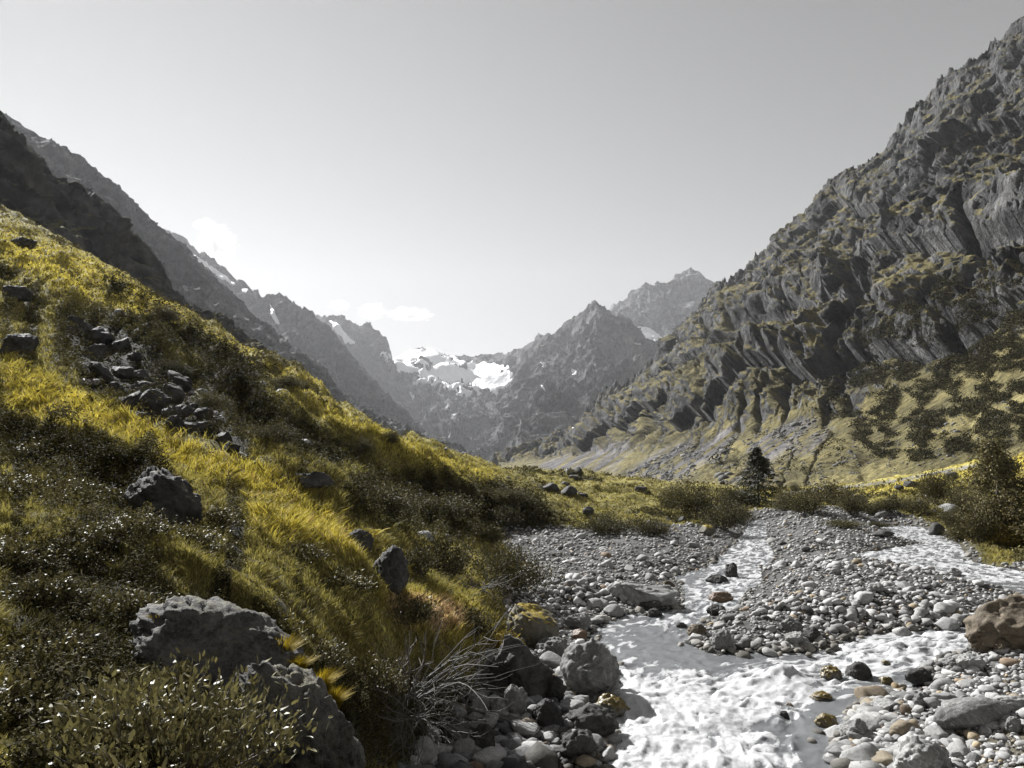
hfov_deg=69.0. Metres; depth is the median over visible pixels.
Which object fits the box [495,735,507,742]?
river cobble
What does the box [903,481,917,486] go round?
boulder
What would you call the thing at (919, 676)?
boulder
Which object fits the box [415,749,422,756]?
river cobble
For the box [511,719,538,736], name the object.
river cobble
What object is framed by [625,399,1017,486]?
rubble
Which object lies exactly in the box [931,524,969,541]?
bush
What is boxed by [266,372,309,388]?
bush
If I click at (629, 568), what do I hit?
river cobble
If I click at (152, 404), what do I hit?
boulder
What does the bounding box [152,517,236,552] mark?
shrub
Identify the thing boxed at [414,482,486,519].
bush
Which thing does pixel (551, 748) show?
river cobble
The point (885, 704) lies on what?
boulder
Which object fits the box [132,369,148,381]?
boulder
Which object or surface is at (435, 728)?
river cobble
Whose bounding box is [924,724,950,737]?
river cobble
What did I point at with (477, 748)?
river cobble
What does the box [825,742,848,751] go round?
river cobble
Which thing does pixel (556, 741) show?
river cobble
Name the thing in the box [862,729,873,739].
river cobble
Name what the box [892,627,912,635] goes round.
river cobble
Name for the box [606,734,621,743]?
river cobble
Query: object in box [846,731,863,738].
river cobble
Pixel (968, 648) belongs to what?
boulder
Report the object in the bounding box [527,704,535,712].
river cobble
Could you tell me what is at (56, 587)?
shrub
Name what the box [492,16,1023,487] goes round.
rock wall
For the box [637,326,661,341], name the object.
snow patch
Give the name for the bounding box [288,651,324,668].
grass tuft
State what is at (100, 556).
shrub
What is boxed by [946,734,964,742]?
river cobble
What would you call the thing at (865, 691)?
river cobble
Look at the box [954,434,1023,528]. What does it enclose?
alder tree
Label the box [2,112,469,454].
hazy slope
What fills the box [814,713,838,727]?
boulder
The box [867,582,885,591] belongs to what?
boulder
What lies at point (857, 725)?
boulder
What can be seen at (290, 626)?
shrub
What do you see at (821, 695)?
boulder
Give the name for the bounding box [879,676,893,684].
boulder
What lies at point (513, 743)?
river cobble
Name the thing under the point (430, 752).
river cobble
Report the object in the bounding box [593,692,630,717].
boulder
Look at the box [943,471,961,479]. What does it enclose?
bush
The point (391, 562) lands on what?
boulder
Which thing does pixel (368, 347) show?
snow ridge
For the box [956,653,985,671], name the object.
boulder
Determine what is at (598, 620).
river cobble
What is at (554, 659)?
river cobble
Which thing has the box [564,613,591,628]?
boulder
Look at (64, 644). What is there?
shrub
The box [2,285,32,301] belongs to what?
boulder
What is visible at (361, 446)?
bush
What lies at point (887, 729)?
river cobble
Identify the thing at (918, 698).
boulder
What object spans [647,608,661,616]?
boulder
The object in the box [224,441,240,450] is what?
boulder
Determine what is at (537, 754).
gravel
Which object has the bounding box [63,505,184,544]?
shrub
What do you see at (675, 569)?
river cobble
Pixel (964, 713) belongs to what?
boulder
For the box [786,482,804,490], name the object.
bush
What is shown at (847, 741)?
river cobble
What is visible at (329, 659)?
shrub
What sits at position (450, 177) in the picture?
sky
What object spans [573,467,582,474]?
boulder
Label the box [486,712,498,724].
river cobble
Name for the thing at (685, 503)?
bush
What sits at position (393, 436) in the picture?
bush
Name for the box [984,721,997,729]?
river cobble
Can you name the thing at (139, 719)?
shrub
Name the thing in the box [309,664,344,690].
grass tuft
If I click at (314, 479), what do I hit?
boulder
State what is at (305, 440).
stones in grass
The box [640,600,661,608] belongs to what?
boulder
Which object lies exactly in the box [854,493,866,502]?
boulder
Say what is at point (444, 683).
dead branches
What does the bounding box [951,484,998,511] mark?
bush
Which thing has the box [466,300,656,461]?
spiked peak
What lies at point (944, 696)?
river cobble
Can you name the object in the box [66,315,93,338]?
boulder
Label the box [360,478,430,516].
bush
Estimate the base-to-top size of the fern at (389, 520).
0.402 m
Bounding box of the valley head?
[393,347,521,450]
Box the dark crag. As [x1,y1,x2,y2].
[0,111,263,350]
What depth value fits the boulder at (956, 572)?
34.96 m
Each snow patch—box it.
[194,255,235,285]
[270,305,278,323]
[329,320,354,343]
[380,351,391,364]
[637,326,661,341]
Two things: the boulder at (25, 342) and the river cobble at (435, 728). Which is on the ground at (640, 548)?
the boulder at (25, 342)
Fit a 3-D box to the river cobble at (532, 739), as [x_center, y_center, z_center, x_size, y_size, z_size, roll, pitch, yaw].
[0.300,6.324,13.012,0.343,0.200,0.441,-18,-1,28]
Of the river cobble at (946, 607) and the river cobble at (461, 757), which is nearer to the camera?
the river cobble at (461, 757)
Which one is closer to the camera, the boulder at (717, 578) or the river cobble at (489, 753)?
the river cobble at (489, 753)
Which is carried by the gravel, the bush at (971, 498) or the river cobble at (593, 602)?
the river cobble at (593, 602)
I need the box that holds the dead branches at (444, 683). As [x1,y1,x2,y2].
[400,608,553,732]
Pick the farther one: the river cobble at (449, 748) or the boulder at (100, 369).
the boulder at (100, 369)
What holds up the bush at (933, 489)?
on the ground at (640, 548)
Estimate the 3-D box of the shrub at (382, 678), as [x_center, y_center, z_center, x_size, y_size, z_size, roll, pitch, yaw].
[-1.882,4.169,10.621,1.241,0.783,1.034,4,-8,-32]
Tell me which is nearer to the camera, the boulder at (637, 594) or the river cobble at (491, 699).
the river cobble at (491, 699)
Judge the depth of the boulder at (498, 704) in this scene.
13.89 m
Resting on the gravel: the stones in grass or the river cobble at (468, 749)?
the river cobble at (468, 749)
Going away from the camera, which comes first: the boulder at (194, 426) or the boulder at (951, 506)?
the boulder at (194, 426)
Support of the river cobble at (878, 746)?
on the gravel
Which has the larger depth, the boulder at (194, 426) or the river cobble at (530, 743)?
the boulder at (194, 426)
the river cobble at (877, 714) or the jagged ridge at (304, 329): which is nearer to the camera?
the river cobble at (877, 714)
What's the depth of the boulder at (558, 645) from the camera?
18.50 m
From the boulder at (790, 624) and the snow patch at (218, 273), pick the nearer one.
the boulder at (790, 624)
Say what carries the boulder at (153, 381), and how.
on the ground at (640, 548)
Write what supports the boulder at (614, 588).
on the ground at (640, 548)
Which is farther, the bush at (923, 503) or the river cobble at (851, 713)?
the bush at (923, 503)
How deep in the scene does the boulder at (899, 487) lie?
122.33 m
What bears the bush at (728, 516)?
on the ground at (640, 548)
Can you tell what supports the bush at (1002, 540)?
on the ground at (640, 548)
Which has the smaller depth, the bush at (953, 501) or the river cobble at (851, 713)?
the river cobble at (851, 713)
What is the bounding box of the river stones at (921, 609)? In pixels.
[414,510,1023,767]
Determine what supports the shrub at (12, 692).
on the ground at (640, 548)
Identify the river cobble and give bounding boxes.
[410,755,419,764]
[414,736,437,762]
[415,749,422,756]
[426,724,439,735]
[435,742,445,753]
[443,743,452,752]
[447,736,474,754]
[452,703,466,716]
[453,753,467,761]
[467,711,482,720]
[469,736,481,753]
[472,746,507,765]
[485,650,493,661]
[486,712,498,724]
[488,695,501,700]
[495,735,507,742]
[504,737,522,749]
[507,732,522,739]
[507,744,530,759]
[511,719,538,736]
[521,713,531,718]
[521,718,536,722]
[522,741,543,745]
[525,737,537,740]
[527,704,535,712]
[528,694,542,702]
[536,730,543,736]
[540,651,561,667]
[542,724,559,731]
[542,733,554,740]
[543,744,556,753]
[549,737,560,744]
[555,666,561,674]
[559,697,584,709]
[562,679,570,690]
[563,718,573,726]
[572,695,588,703]
[575,754,596,767]
[586,598,600,607]
[591,617,603,623]
[592,733,602,746]
[597,744,603,751]
[599,598,608,605]
[601,746,615,761]
[603,604,623,616]
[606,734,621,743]
[611,689,623,695]
[624,565,634,572]
[670,566,680,574]
[688,633,702,639]
[762,647,777,656]
[802,637,809,642]
[822,755,834,763]
[823,725,837,736]
[823,752,838,761]
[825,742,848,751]
[827,745,842,756]
[838,735,847,740]
[838,739,853,744]
[841,742,878,760]
[841,745,852,749]
[844,608,856,619]
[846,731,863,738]
[848,710,855,716]
[850,713,881,730]
[854,591,873,603]
[854,685,888,699]
[856,706,883,712]
[860,697,875,703]
[860,703,870,706]
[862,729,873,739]
[865,711,883,717]
[871,750,893,765]
[873,743,884,748]
[878,728,889,733]
[884,722,891,727]
[885,743,898,755]
[889,719,921,734]
[889,729,902,735]
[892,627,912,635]
[893,692,909,698]
[896,581,913,588]
[905,731,916,736]
[919,660,934,666]
[923,697,940,708]
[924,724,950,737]
[929,693,950,699]
[932,602,955,612]
[932,678,954,690]
[934,617,958,630]
[939,738,949,746]
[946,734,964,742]
[948,741,970,755]
[949,749,961,757]
[959,678,980,686]
[964,752,982,761]
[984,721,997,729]
[985,692,1000,697]
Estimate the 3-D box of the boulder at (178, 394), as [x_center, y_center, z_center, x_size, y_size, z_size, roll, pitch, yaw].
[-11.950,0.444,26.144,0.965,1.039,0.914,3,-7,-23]
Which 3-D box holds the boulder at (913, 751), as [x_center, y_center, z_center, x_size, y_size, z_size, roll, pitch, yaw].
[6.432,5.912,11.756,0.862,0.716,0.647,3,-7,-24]
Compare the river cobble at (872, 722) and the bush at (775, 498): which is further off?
the bush at (775, 498)
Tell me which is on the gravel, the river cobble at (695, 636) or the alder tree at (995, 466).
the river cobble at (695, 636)
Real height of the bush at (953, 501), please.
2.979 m
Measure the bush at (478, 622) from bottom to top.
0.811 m
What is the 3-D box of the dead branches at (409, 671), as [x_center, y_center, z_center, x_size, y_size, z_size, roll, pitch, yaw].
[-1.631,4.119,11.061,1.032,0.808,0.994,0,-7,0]
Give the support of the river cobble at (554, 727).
on the gravel
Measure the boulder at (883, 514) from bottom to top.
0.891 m
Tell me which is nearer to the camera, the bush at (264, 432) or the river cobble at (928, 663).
the river cobble at (928, 663)
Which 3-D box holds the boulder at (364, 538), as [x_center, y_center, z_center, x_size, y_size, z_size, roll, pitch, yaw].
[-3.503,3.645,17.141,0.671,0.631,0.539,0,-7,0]
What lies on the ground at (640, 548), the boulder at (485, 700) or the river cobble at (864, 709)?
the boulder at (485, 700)
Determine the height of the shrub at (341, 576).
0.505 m
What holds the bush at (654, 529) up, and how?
on the ground at (640, 548)
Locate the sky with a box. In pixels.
[0,0,1023,359]
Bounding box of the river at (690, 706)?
[591,520,1023,767]
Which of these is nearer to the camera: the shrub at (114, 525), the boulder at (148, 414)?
the shrub at (114, 525)
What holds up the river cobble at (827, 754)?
on the gravel
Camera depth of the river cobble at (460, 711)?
13.52 m
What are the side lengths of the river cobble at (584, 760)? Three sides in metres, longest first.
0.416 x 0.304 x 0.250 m
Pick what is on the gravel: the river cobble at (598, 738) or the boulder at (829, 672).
the river cobble at (598, 738)
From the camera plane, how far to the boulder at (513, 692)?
14.02 m
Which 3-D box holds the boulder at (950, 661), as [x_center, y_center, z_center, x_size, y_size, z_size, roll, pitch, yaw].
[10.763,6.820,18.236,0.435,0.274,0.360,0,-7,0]
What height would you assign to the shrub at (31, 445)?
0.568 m
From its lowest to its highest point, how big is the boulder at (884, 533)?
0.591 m
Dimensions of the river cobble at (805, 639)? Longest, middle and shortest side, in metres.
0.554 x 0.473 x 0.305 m
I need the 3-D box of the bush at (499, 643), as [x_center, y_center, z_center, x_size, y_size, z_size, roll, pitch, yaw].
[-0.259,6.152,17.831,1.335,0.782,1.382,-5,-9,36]
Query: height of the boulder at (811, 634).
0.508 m
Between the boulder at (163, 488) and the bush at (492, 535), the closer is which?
the boulder at (163, 488)
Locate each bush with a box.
[135,302,184,321]
[152,356,200,374]
[187,386,242,409]
[242,417,305,443]
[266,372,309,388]
[351,436,373,454]
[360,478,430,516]
[369,662,496,767]
[378,427,403,443]
[403,537,442,577]
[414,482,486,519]
[419,524,483,578]
[448,545,522,605]
[457,599,516,639]
[460,532,567,601]
[472,521,511,544]
[485,499,530,527]
[486,486,540,504]
[487,626,529,653]
[570,508,637,535]
[620,511,678,537]
[648,469,728,518]
[652,482,697,507]
[684,493,758,530]
[714,481,757,505]
[736,506,760,523]
[759,487,798,510]
[771,489,838,514]
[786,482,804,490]
[792,477,874,503]
[817,517,870,528]
[828,486,874,516]
[862,500,886,514]
[865,521,891,527]
[866,492,911,511]
[898,491,943,515]
[909,457,961,503]
[918,506,971,527]
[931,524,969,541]
[935,484,977,511]
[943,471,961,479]
[944,502,1007,541]
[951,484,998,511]
[954,519,1023,547]
[995,518,1023,543]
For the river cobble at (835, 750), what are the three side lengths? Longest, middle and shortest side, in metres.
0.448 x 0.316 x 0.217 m
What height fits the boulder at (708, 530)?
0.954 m
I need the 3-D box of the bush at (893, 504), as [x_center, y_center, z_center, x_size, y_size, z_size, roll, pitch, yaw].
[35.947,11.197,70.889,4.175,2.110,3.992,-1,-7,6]
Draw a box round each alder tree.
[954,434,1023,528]
[994,475,1023,546]
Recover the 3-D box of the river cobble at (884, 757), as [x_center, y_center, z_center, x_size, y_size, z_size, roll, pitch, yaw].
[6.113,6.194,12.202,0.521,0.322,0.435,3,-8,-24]
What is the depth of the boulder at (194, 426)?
22.69 m
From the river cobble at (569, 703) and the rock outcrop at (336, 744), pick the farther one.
the river cobble at (569, 703)
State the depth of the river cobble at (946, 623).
23.36 m
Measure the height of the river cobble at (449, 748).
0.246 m
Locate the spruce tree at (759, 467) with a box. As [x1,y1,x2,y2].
[728,447,788,507]
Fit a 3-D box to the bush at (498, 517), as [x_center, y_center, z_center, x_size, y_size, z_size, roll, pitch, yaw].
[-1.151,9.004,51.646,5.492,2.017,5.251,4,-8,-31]
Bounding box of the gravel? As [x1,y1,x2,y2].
[396,505,1023,767]
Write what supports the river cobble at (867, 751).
on the gravel
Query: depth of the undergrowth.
17.61 m
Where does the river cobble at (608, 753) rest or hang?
on the gravel
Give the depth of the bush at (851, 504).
67.40 m
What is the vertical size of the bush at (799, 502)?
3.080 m
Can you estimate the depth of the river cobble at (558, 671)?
16.91 m
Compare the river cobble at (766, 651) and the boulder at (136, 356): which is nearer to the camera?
the river cobble at (766, 651)
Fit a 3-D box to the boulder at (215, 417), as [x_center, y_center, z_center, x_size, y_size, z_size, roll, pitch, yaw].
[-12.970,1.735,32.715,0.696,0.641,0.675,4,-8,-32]
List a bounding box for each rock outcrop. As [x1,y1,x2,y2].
[127,595,311,712]
[221,660,366,767]
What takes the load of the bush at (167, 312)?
on the ground at (640, 548)
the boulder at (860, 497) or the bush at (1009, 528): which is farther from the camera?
the boulder at (860, 497)
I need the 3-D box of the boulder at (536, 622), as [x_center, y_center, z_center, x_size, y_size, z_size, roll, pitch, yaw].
[0.578,6.437,19.516,1.454,1.329,1.076,0,-7,0]
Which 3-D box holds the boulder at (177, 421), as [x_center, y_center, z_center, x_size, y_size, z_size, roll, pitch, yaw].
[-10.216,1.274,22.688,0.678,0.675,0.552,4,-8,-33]
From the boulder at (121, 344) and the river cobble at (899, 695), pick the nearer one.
the river cobble at (899, 695)
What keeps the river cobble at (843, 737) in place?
on the ground at (640, 548)
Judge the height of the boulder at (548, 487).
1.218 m
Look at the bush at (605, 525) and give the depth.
47.41 m
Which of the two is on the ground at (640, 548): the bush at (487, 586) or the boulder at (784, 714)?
the bush at (487, 586)
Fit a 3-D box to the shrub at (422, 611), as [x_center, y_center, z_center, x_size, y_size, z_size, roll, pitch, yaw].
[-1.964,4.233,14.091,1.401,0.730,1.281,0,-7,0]
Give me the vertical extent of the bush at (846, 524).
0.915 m
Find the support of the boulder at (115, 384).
on the ground at (640, 548)
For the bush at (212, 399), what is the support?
on the ground at (640, 548)
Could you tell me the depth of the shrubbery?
284.26 m
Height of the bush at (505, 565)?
2.050 m
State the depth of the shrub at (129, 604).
6.90 m
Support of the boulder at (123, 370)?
on the ground at (640, 548)
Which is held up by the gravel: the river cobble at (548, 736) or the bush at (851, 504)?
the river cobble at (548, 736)
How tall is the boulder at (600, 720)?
0.658 m
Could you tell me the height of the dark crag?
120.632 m
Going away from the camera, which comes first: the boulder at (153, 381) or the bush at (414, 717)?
the bush at (414, 717)
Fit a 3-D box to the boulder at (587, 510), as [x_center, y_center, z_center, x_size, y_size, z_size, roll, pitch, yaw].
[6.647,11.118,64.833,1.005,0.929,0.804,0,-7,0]
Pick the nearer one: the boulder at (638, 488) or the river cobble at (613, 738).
the river cobble at (613, 738)
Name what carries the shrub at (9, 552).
on the ground at (640, 548)
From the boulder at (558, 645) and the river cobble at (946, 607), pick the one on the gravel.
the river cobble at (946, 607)
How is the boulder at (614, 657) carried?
on the ground at (640, 548)
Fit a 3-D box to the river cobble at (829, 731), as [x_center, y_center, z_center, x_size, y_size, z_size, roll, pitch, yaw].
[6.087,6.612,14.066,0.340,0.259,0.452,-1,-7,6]
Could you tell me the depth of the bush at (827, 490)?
103.89 m
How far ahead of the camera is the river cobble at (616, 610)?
25.34 m
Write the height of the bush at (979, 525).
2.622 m
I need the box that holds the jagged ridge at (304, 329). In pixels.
[163,228,471,454]
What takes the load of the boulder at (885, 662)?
in the river at (690, 706)
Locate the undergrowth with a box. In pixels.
[0,204,1023,767]
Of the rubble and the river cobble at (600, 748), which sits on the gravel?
the river cobble at (600, 748)
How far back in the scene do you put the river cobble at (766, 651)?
20.06 m
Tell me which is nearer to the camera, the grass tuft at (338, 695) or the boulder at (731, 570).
the grass tuft at (338, 695)
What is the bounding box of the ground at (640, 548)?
[0,206,1023,767]
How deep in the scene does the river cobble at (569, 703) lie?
14.80 m
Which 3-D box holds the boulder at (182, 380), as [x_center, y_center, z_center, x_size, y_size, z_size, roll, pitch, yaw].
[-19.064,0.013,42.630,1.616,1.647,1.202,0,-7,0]
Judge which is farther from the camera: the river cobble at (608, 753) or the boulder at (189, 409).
the boulder at (189, 409)
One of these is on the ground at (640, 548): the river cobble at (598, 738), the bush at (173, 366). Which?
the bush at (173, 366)
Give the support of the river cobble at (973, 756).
on the gravel
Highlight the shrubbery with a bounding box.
[658,259,1023,475]
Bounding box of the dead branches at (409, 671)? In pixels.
[371,629,433,693]
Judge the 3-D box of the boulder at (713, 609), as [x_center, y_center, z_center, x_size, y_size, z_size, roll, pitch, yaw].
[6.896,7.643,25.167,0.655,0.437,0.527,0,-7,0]
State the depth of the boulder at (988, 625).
18.52 m
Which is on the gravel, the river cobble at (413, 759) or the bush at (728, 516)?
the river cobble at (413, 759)
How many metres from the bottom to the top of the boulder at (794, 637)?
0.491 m
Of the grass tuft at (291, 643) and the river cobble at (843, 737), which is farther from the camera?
the river cobble at (843, 737)
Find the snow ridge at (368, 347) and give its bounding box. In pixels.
[315,314,402,405]
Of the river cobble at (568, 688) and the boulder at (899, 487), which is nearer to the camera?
the river cobble at (568, 688)
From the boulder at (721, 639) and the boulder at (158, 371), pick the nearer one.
the boulder at (721, 639)
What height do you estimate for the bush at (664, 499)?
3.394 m
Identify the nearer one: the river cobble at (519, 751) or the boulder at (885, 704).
the river cobble at (519, 751)
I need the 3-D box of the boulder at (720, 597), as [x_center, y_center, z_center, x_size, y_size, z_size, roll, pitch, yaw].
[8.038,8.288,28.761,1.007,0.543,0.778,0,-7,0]
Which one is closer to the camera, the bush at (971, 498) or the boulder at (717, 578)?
the boulder at (717, 578)
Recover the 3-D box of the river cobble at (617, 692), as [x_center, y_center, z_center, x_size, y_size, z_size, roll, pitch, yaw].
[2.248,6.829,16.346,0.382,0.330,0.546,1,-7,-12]
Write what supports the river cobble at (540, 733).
on the gravel
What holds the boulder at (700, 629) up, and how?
in the river at (690, 706)
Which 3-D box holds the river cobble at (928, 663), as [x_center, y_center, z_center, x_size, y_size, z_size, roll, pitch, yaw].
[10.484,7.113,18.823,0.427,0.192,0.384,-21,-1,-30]
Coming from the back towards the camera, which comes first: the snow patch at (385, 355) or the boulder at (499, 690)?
the snow patch at (385, 355)
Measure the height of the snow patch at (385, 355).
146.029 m
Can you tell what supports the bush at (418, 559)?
on the ground at (640, 548)
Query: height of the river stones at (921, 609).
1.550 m
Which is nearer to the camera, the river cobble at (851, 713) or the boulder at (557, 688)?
the river cobble at (851, 713)
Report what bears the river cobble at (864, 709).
on the gravel
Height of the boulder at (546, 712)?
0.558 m
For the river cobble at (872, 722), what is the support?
on the gravel
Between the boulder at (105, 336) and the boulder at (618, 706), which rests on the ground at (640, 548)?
the boulder at (105, 336)
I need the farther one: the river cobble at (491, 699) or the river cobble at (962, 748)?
the river cobble at (491, 699)
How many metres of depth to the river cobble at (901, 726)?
13.37 m
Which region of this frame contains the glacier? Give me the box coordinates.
[393,347,513,397]
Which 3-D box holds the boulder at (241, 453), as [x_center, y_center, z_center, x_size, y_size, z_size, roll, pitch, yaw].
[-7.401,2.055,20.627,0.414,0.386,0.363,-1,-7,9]
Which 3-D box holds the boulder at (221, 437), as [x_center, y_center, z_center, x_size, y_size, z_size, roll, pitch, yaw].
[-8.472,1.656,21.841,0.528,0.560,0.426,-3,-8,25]
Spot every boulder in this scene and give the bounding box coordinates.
[0,333,38,355]
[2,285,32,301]
[9,236,37,249]
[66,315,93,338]
[83,344,107,359]
[87,326,114,344]
[88,361,113,382]
[106,382,124,390]
[108,337,130,352]
[110,366,134,379]
[119,391,141,406]
[123,465,202,528]
[126,351,141,362]
[131,381,153,392]
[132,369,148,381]
[138,412,157,418]
[139,389,171,409]
[148,377,166,388]
[154,367,170,377]
[160,383,186,405]
[161,404,183,417]
[165,415,183,431]
[167,370,191,392]
[181,406,195,415]
[183,421,210,432]
[193,407,213,420]
[211,416,224,424]
[214,431,231,443]
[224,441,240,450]
[238,451,252,460]
[295,471,333,489]
[348,529,373,551]
[373,545,408,595]
[439,715,469,742]
[469,691,490,713]
[469,723,495,747]
[477,676,506,694]
[486,634,553,698]
[491,698,506,714]
[504,684,527,714]
[507,603,558,646]
[531,698,563,728]
[535,637,567,655]
[543,483,559,491]
[546,675,566,702]
[558,728,596,758]
[560,486,576,495]
[560,638,620,694]
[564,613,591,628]
[565,704,618,736]
[568,475,582,480]
[572,629,586,639]
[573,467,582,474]
[577,493,587,496]
[583,506,593,515]
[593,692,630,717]
[605,580,625,596]
[611,654,618,668]
[617,583,678,605]
[635,486,646,492]
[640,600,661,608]
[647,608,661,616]
[675,622,686,627]
[678,516,686,521]
[687,624,706,635]
[699,525,715,535]
[705,574,728,583]
[706,603,725,615]
[708,591,733,602]
[711,629,733,649]
[724,562,738,577]
[779,710,789,719]
[780,618,803,631]
[784,631,802,643]
[802,627,821,641]
[809,690,832,700]
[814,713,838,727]
[820,665,842,680]
[839,718,867,736]
[845,661,872,680]
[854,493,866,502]
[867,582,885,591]
[870,698,900,710]
[871,530,893,536]
[875,511,888,518]
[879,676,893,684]
[881,660,890,665]
[892,735,951,767]
[894,485,903,489]
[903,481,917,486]
[904,667,932,685]
[912,691,930,706]
[928,522,944,534]
[933,697,1010,729]
[939,503,959,512]
[941,656,958,667]
[947,567,961,576]
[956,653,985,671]
[963,592,1023,653]
[966,642,976,651]
[993,695,1023,711]
[994,638,1011,653]
[1005,716,1022,732]
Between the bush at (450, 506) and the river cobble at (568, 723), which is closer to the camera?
the river cobble at (568, 723)
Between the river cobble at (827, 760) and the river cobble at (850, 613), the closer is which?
the river cobble at (827, 760)
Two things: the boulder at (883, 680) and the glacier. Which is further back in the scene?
the glacier
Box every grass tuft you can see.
[276,631,311,652]
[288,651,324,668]
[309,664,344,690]
[328,682,357,709]
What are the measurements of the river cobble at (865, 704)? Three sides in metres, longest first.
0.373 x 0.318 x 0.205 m
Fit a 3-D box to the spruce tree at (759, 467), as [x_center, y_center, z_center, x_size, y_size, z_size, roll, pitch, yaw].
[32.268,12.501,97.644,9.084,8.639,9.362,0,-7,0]
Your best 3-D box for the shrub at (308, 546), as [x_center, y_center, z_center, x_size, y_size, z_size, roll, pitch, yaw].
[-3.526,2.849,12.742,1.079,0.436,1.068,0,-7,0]
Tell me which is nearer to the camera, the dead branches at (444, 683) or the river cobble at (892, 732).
the dead branches at (444, 683)
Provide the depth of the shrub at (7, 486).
12.84 m
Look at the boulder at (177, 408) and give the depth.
23.54 m
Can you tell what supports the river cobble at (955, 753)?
on the gravel
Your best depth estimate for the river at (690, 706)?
17.85 m
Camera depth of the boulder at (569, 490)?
80.80 m
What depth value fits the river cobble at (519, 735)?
13.28 m
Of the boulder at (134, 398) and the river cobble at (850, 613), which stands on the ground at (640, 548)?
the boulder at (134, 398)
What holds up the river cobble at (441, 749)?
on the gravel
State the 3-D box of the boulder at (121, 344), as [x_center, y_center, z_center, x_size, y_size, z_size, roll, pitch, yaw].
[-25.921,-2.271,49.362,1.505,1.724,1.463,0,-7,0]
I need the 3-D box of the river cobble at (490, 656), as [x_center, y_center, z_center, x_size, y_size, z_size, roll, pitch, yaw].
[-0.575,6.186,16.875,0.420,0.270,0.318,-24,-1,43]
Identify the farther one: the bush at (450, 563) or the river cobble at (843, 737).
the bush at (450, 563)
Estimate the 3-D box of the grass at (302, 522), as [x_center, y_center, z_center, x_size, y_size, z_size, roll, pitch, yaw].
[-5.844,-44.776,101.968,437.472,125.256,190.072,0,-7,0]
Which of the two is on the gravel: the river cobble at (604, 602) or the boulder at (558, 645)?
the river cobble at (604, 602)
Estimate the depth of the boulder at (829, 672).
17.84 m
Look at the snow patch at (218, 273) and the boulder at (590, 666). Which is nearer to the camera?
the boulder at (590, 666)
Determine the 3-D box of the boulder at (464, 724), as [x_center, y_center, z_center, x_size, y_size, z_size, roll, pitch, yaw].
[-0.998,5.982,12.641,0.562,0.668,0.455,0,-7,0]
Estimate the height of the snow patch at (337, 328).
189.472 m
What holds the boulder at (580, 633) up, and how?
on the ground at (640, 548)
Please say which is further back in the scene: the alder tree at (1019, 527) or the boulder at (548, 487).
the boulder at (548, 487)
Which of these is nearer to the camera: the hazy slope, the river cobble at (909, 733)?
the river cobble at (909, 733)
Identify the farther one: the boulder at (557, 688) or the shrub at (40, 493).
the boulder at (557, 688)
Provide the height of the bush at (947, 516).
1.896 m
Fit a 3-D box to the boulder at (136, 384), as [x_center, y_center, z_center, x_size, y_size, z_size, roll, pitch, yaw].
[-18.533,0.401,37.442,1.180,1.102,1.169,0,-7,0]
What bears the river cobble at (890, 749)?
on the gravel
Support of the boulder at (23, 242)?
on the ground at (640, 548)
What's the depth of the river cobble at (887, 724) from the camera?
13.68 m
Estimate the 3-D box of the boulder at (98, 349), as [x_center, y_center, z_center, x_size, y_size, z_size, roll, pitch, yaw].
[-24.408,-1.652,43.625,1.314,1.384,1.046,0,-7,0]
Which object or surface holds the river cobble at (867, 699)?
on the gravel
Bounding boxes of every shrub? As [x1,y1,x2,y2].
[0,460,85,497]
[0,524,99,570]
[0,566,98,607]
[0,622,101,672]
[0,647,332,767]
[0,660,84,738]
[4,433,83,454]
[19,476,127,504]
[20,533,131,572]
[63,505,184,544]
[65,581,185,625]
[133,655,198,725]
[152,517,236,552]
[193,502,246,528]
[250,601,311,640]
[283,538,337,562]
[307,632,358,670]
[321,562,377,593]
[357,650,420,703]
[388,591,444,627]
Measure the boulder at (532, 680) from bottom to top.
1.697 m
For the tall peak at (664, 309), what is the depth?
5040.61 m
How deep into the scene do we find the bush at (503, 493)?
53.75 m
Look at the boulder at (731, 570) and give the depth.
34.73 m
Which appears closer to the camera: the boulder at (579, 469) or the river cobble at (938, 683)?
the river cobble at (938, 683)
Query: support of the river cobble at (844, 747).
on the gravel
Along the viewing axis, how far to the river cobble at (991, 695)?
13.81 m
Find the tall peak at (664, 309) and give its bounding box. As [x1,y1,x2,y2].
[608,267,714,341]
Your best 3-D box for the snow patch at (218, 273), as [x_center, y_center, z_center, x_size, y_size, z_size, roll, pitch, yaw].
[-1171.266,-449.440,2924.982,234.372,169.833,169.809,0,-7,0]
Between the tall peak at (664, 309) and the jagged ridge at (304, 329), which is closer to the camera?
the jagged ridge at (304, 329)
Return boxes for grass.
[0,206,1023,767]
[1,228,1022,540]
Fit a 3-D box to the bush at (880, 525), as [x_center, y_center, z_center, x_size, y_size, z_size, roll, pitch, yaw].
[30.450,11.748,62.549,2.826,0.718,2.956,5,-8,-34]
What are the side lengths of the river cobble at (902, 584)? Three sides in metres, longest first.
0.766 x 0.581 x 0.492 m
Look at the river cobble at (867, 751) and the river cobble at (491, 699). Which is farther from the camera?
the river cobble at (491, 699)
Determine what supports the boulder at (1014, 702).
on the ground at (640, 548)

